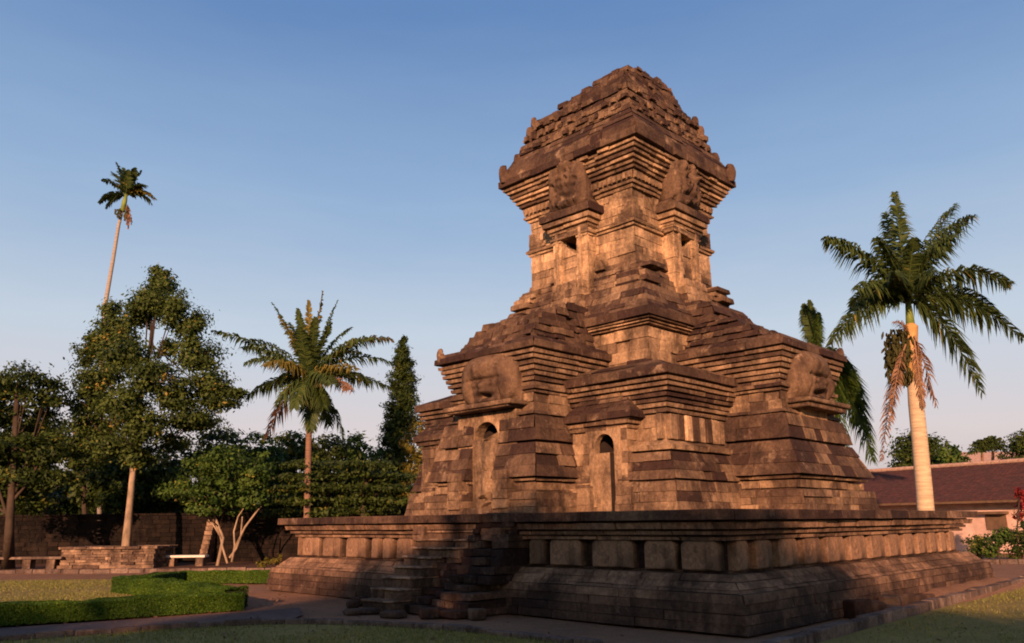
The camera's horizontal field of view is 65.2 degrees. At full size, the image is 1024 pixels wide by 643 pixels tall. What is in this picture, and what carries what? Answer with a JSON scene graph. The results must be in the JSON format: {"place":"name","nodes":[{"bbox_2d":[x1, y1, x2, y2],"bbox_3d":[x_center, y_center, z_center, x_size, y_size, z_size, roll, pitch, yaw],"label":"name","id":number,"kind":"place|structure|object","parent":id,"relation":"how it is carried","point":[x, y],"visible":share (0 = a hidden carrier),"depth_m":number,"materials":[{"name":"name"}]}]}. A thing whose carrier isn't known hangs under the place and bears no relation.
{"place":"outdoors","nodes":[
{"label":"outdoors","id":0,"kind":"place"},
{"bbox_2d":[0,579,132,601],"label":"lawn","id":1,"kind":"structure","parent":0,"point":[27,594],"depth_m":20.82,"materials":[{"name":"plant"}]},
{"bbox_2d":[0,591,244,626],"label":"hedge","id":2,"kind":"object","parent":1,"relation":"on","point":[29,612],"visible":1,"depth_m":14.47,"materials":[{"name":"green plant"}]},
{"bbox_2d":[0,607,302,635],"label":"path","id":3,"kind":"structure","parent":0,"point":[287,613],"depth_m":13.96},
{"bbox_2d":[0,622,578,642],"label":"front lawn","id":4,"kind":"structure","parent":0,"point":[293,628],"depth_m":11.91,"materials":[{"name":"plant"}]},
{"bbox_2d":[0,553,1023,642],"bbox_3d":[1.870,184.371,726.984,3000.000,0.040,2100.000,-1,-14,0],"label":"ground","id":5,"kind":"structure","parent":0,"point":[330,607],"depth_m":13.92,"materials":[{"name":"grey stone"}]},
{"bbox_2d":[0,385,39,501],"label":"background tree","id":6,"kind":"object","parent":5,"relation":"on","point":[7,433],"visible":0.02,"depth_m":44.68,"materials":[{"name":"green plant"}]},
{"bbox_2d":[4,411,67,514],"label":"background tree","id":7,"kind":"object","parent":5,"relation":"on","point":[48,433],"visible":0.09,"depth_m":45.11,"materials":[{"name":"green plant"}]},
{"bbox_2d":[48,416,112,513],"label":"background tree","id":8,"kind":"object","parent":5,"relation":"on","point":[76,466],"visible":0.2,"depth_m":42.95,"materials":[{"name":"green plant"}]},
{"bbox_2d":[77,448,167,513],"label":"background tree","id":9,"kind":"object","parent":5,"relation":"on","point":[116,488],"visible":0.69,"depth_m":40.05,"materials":[{"name":"green plant"}]},
{"bbox_2d":[96,162,156,537],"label":"areca palm","id":10,"kind":"object","parent":5,"relation":"on","point":[127,186],"visible":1,"depth_m":48.13,"materials":[{"name":"green plant"}]},
{"bbox_2d":[0,567,270,573],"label":"bed kerb","id":11,"kind":"structure","parent":5,"relation":"on","point":[71,571],"depth_m":29.20,"materials":[{"name":"stone"}]},
{"bbox_2d":[0,561,282,569],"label":"planting bed","id":12,"kind":"object","parent":5,"relation":"on","point":[192,565],"depth_m":33.19,"materials":[{"name":"soil"}]},
{"bbox_2d":[0,556,64,568],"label":"stone bench","id":13,"kind":"object","parent":12,"relation":"on","point":[52,562],"visible":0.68,"depth_m":31.68,"materials":[{"name":"grey stone"}]},
{"bbox_2d":[0,360,81,568],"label":"spreading tree","id":14,"kind":"object","parent":12,"relation":"on","point":[16,450],"visible":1,"depth_m":32.74,"materials":[{"name":"green plant"}]},
{"bbox_2d":[56,545,176,568],"bbox_3d":[-16.098,9.619,32.783,3.967,0.856,2.112,-1,-14,0],"label":"stone planter","id":15,"kind":"object","parent":12,"relation":"on","point":[118,556],"visible":0.98,"depth_m":31.92,"materials":[{"name":"stone"}]},
{"bbox_2d":[53,262,252,545],"bbox_3d":[-15.722,3.377,34.683,8.702,12.840,5.660,-1,-14,0],"label":"conical tree","id":16,"kind":"object","parent":15,"relation":"in","point":[119,350],"visible":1,"depth_m":34.74,"materials":[{"name":"green plant"}]},
{"bbox_2d":[165,555,208,566],"bbox_3d":[-13.452,9.902,33.119,1.652,0.479,0.505,-1,-14,0],"label":"stone bench","id":17,"kind":"object","parent":12,"relation":"on","point":[172,560],"visible":0.81,"depth_m":32.93,"materials":[{"name":"beige stone"}]},
{"bbox_2d":[0,511,393,563],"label":"boundary wall","id":18,"kind":"structure","parent":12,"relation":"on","point":[192,534],"depth_m":36.86,"materials":[{"name":"stone"}]},
{"bbox_2d":[151,440,276,565],"bbox_3d":[-12.580,7.587,33.443,5.308,5.264,3.660,-1,-14,0],"label":"frangipani tree","id":19,"kind":"object","parent":12,"relation":"on","point":[203,485],"visible":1,"depth_m":33.27,"materials":[{"name":"green plant"}]},
{"bbox_2d":[255,556,271,567],"bbox_3d":[-9.397,9.211,30.466,0.708,0.571,0.643,-1,-14,0],"label":"weed","id":20,"kind":"object","parent":12,"relation":"on","point":[260,564],"visible":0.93,"depth_m":30.41,"materials":[{"name":"yellow plant"}]},
{"bbox_2d":[270,553,282,564],"bbox_3d":[-9.741,9.820,32.953,0.624,0.609,0.480,7,-16,-28],"label":"weed","id":21,"kind":"object","parent":12,"relation":"on","point":[277,560],"visible":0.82,"depth_m":32.97,"materials":[{"name":"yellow plant"}]},
{"bbox_2d":[210,291,394,517],"bbox_3d":[-9.119,4.416,34.791,7.907,11.980,4.716,-1,-14,0],"label":"coconut palm","id":22,"kind":"object","parent":12,"relation":"on","point":[305,391],"visible":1,"depth_m":34.83,"materials":[{"name":"green plant"}]},
{"bbox_2d":[252,457,417,519],"bbox_3d":[-7.818,8.275,34.982,8.781,4.579,4.982,-1,-14,0],"label":"tiered tree","id":23,"kind":"object","parent":12,"relation":"on","point":[336,503],"visible":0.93,"depth_m":34.81,"materials":[{"name":"green plant"}]},
{"bbox_2d":[138,442,200,512],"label":"background tree","id":24,"kind":"object","parent":5,"relation":"on","point":[167,473],"visible":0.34,"depth_m":41.67,"materials":[{"name":"green plant"}]},
{"bbox_2d":[110,575,248,607],"bbox_3d":[-7.636,6.081,18.185,0.689,0.452,6.251,13,-20,-43],"label":"hedge","id":25,"kind":"object","parent":5,"relation":"on","point":[133,584],"visible":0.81,"depth_m":18.41,"materials":[{"name":"green plant"}]},
{"bbox_2d":[138,569,269,582],"bbox_3d":[-8.466,7.079,22.043,3.469,0.413,2.981,-1,-14,0],"label":"hedge","id":26,"kind":"object","parent":5,"relation":"on","point":[237,576],"visible":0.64,"depth_m":22.91,"materials":[{"name":"green plant"}]},
{"bbox_2d":[0,451,411,548],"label":"thicket","id":27,"kind":"object","parent":5,"relation":"on","point":[64,506],"visible":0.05,"depth_m":46.45,"materials":[{"name":"green plant"}]},
{"bbox_2d":[182,425,248,523],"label":"background tree","id":28,"kind":"object","parent":5,"relation":"on","point":[219,436],"visible":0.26,"depth_m":44.09,"materials":[{"name":"green plant"}]},
{"bbox_2d":[220,428,302,548],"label":"background tree","id":29,"kind":"object","parent":5,"relation":"on","point":[275,455],"visible":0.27,"depth_m":42.62,"materials":[{"name":"green plant"}]},
{"bbox_2d":[265,430,323,552],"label":"background tree","id":30,"kind":"object","parent":5,"relation":"on","point":[290,442],"visible":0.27,"depth_m":46.20,"materials":[{"name":"green plant"}]},
{"bbox_2d":[0,618,602,642],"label":"path kerb","id":31,"kind":"structure","parent":5,"relation":"on","point":[257,621],"depth_m":12.41,"materials":[{"name":"stone"}]},
{"bbox_2d":[292,431,360,508],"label":"background tree","id":32,"kind":"object","parent":5,"relation":"on","point":[333,449],"visible":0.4,"depth_m":41.96,"materials":[{"name":"green plant"}]},
{"bbox_2d":[346,600,359,607],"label":"loose stone","id":33,"kind":"object","parent":5,"relation":"on","point":[352,603],"visible":1,"depth_m":16.01,"materials":[{"name":"stone"}]},
{"bbox_2d":[337,429,373,484],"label":"background tree","id":34,"kind":"object","parent":5,"relation":"on","point":[357,439],"visible":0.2,"depth_m":47.43,"materials":[{"name":"green plant"}]},
{"bbox_2d":[351,595,367,605],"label":"loose stone","id":35,"kind":"object","parent":5,"relation":"on","point":[359,598],"visible":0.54,"depth_m":16.48,"materials":[{"name":"stone"}]},
{"bbox_2d":[343,607,382,614],"bbox_3d":[-2.760,5.442,15.076,0.809,0.088,0.430,5,-15,-21],"label":"loose stone","id":36,"kind":"object","parent":5,"relation":"on","point":[359,611],"visible":0.72,"depth_m":14.92,"materials":[{"name":"grey stone"}]},
{"bbox_2d":[355,446,401,511],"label":"background tree","id":37,"kind":"object","parent":5,"relation":"on","point":[378,453],"visible":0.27,"depth_m":40.95,"materials":[{"name":"green plant"}]},
{"bbox_2d":[380,610,407,618],"bbox_3d":[-2.122,5.229,14.324,0.475,0.122,0.274,-8,-16,26],"label":"loose stone","id":38,"kind":"object","parent":5,"relation":"on","point":[397,614],"visible":0.98,"depth_m":14.23,"materials":[{"name":"stone"}]},
{"bbox_2d":[371,334,423,515],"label":"columnar tree","id":39,"kind":"object","parent":5,"relation":"on","point":[398,409],"visible":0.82,"depth_m":44.79,"materials":[{"name":"green plant"}]},
{"bbox_2d":[397,407,424,509],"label":"bamboo clump","id":40,"kind":"object","parent":5,"relation":"on","point":[416,457],"visible":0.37,"depth_m":41.52,"materials":[{"name":"green plant"}]},
{"bbox_2d":[419,607,439,618],"bbox_3d":[-1.460,5.152,14.165,0.377,0.181,0.318,1,-14,-5],"label":"loose stone","id":41,"kind":"object","parent":5,"relation":"on","point":[429,612],"visible":1,"depth_m":14.02,"materials":[{"name":"brown stone"}]},
{"bbox_2d":[467,608,486,620],"bbox_3d":[-0.599,5.051,13.825,0.310,0.194,0.270,3,-15,-14],"label":"loose stone","id":42,"kind":"object","parent":5,"relation":"on","point":[477,614],"visible":1,"depth_m":13.72,"materials":[{"name":"stone"}]},
{"bbox_2d":[0,582,1023,642],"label":"fallen leaves","id":43,"kind":"object","parent":5,"relation":"on","point":[235,638],"visible":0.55,"depth_m":12.96,"materials":[{"name":"brown plant"}]},
{"bbox_2d":[267,65,993,636],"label":"temple","id":44,"kind":"structure","parent":5,"relation":"on","point":[631,421],"depth_m":17.58,"materials":[{"name":"brown stone"}]},
{"bbox_2d":[539,158,606,293],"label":"false door","id":45,"kind":"structure","parent":44,"relation":"in","point":[571,220],"depth_m":21.39,"materials":[{"name":"brown stone"}]},
{"bbox_2d":[655,158,709,292],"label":"false door","id":46,"kind":"structure","parent":44,"relation":"in","point":[678,204],"depth_m":21.35,"materials":[{"name":"brown stone"}]},
{"bbox_2d":[797,299,878,465],"bbox_3d":[13.235,4.423,33.907,4.558,11.148,2.926,-1,-14,0],"label":"royal palm","id":47,"kind":"object","parent":5,"relation":"on","point":[849,390],"visible":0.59,"depth_m":34.17,"materials":[{"name":"green plant"}]},
{"bbox_2d":[843,599,873,618],"bbox_3d":[5.806,4.822,13.440,0.347,0.344,0.441,2,-14,-8],"label":"loose stone","id":48,"kind":"object","parent":5,"relation":"on","point":[853,608],"visible":0.68,"depth_m":13.29,"materials":[{"name":"brown stone"}]},
{"bbox_2d":[758,575,1023,642],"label":"lawn kerb","id":49,"kind":"structure","parent":5,"relation":"on","point":[827,631],"depth_m":12.61,"materials":[{"name":"stone"}]},
{"bbox_2d":[915,595,927,600],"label":"loose stone","id":50,"kind":"object","parent":5,"relation":"on","point":[920,597],"visible":0.18,"depth_m":14.97,"materials":[{"name":"brown stone"}]},
{"bbox_2d":[821,191,1023,510],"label":"royal palm","id":51,"kind":"object","parent":5,"relation":"on","point":[908,277],"visible":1,"depth_m":29.35,"materials":[{"name":"green plant"}]},
{"bbox_2d":[884,428,961,467],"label":"background tree","id":52,"kind":"object","parent":5,"relation":"on","point":[902,451],"visible":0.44,"depth_m":58.93,"materials":[{"name":"green plant"}]},
{"bbox_2d":[915,593,934,597],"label":"loose stone","id":53,"kind":"object","parent":5,"relation":"on","point":[930,595],"visible":0.22,"depth_m":15.29,"materials":[{"name":"brown stone"}]},
{"bbox_2d":[930,439,971,464],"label":"background tree","id":54,"kind":"object","parent":5,"relation":"on","point":[953,454],"visible":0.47,"depth_m":55.91,"materials":[{"name":"green plant"}]},
{"bbox_2d":[960,534,987,558],"bbox_3d":[18.659,9.088,32.199,1.176,1.101,0.898,-1,-14,0],"label":"bush","id":55,"kind":"object","parent":5,"relation":"on","point":[972,547],"visible":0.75,"depth_m":32.12,"materials":[{"name":"green plant"}]},
{"bbox_2d":[967,439,996,460],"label":"distant palm","id":56,"kind":"object","parent":5,"relation":"on","point":[978,445],"visible":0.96,"depth_m":78.74,"materials":[{"name":"green plant"}]},
{"bbox_2d":[983,435,1007,459],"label":"distant palm","id":57,"kind":"object","parent":5,"relation":"on","point":[991,439],"visible":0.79,"depth_m":79.04,"materials":[{"name":"green plant"}]},
{"bbox_2d":[974,526,1019,558],"bbox_3d":[19.197,8.823,31.782,1.792,1.402,1.355,-1,-14,0],"label":"bush","id":58,"kind":"object","parent":5,"relation":"on","point":[991,549],"visible":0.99,"depth_m":31.60,"materials":[{"name":"green plant"}]},
{"bbox_2d":[981,559,1023,563],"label":"kerb","id":59,"kind":"structure","parent":5,"relation":"on","point":[1006,561],"depth_m":29.19,"materials":[{"name":"stone"}]},
{"bbox_2d":[991,429,1023,459],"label":"background tree","id":60,"kind":"object","parent":5,"relation":"on","point":[1016,446],"visible":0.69,"depth_m":74.05,"materials":[{"name":"green plant"}]},
{"bbox_2d":[999,515,1023,558],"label":"bush","id":61,"kind":"object","parent":5,"relation":"on","point":[1015,549],"visible":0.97,"depth_m":31.19,"materials":[{"name":"green plant"}]},
{"bbox_2d":[1011,487,1023,557],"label":"bush","id":62,"kind":"object","parent":5,"relation":"on","point":[1019,493],"visible":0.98,"depth_m":32.01,"materials":[{"name":"red plant"}]},
{"bbox_2d":[0,0,1023,482],"label":"sky","id":63,"kind":"structure","parent":0,"point":[289,152],"materials":[{"name":"blue"}]},
{"bbox_2d":[819,587,1023,642],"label":"lawn","id":64,"kind":"structure","parent":0,"point":[1018,622],"depth_m":12.15,"materials":[{"name":"plant"}]},
{"bbox_2d":[858,458,1023,553],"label":"tiled house","id":65,"kind":"structure","parent":0,"point":[985,490],"depth_m":39.73,"materials":[{"name":"tile"}]},
{"bbox_2d":[922,577,1023,602],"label":"dirt bank","id":66,"kind":"structure","parent":0,"point":[941,591],"depth_m":17.62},
{"bbox_2d":[871,600,886,611],"bbox_3d":[6.212,4.944,13.784,0.457,0.267,0.316,4,-15,-19],"label":"loose stone","id":67,"kind":"object","parent":66,"relation":"on","point":[878,605],"visible":0.26,"depth_m":13.68,"materials":[{"name":"brown stone"}]},
{"bbox_2d":[878,594,901,606],"bbox_3d":[6.837,5.098,14.471,0.379,0.292,0.542,-8,-16,27],"label":"loose stone","id":68,"kind":"object","parent":66,"relation":"on","point":[886,599],"visible":0.42,"depth_m":14.30,"materials":[{"name":"brown stone"}]},
{"bbox_2d":[887,593,916,605],"bbox_3d":[7.121,5.143,14.691,0.567,0.306,0.362,7,-16,-26],"label":"loose stone","id":69,"kind":"object","parent":66,"relation":"on","point":[906,599],"visible":0.42,"depth_m":14.55,"materials":[{"name":"brown stone"}]},
{"bbox_2d":[961,452,1014,461],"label":"village house","id":70,"kind":"structure","parent":0,"point":[977,456],"depth_m":91.22,"materials":[{"name":"pink paint"}]}
]}

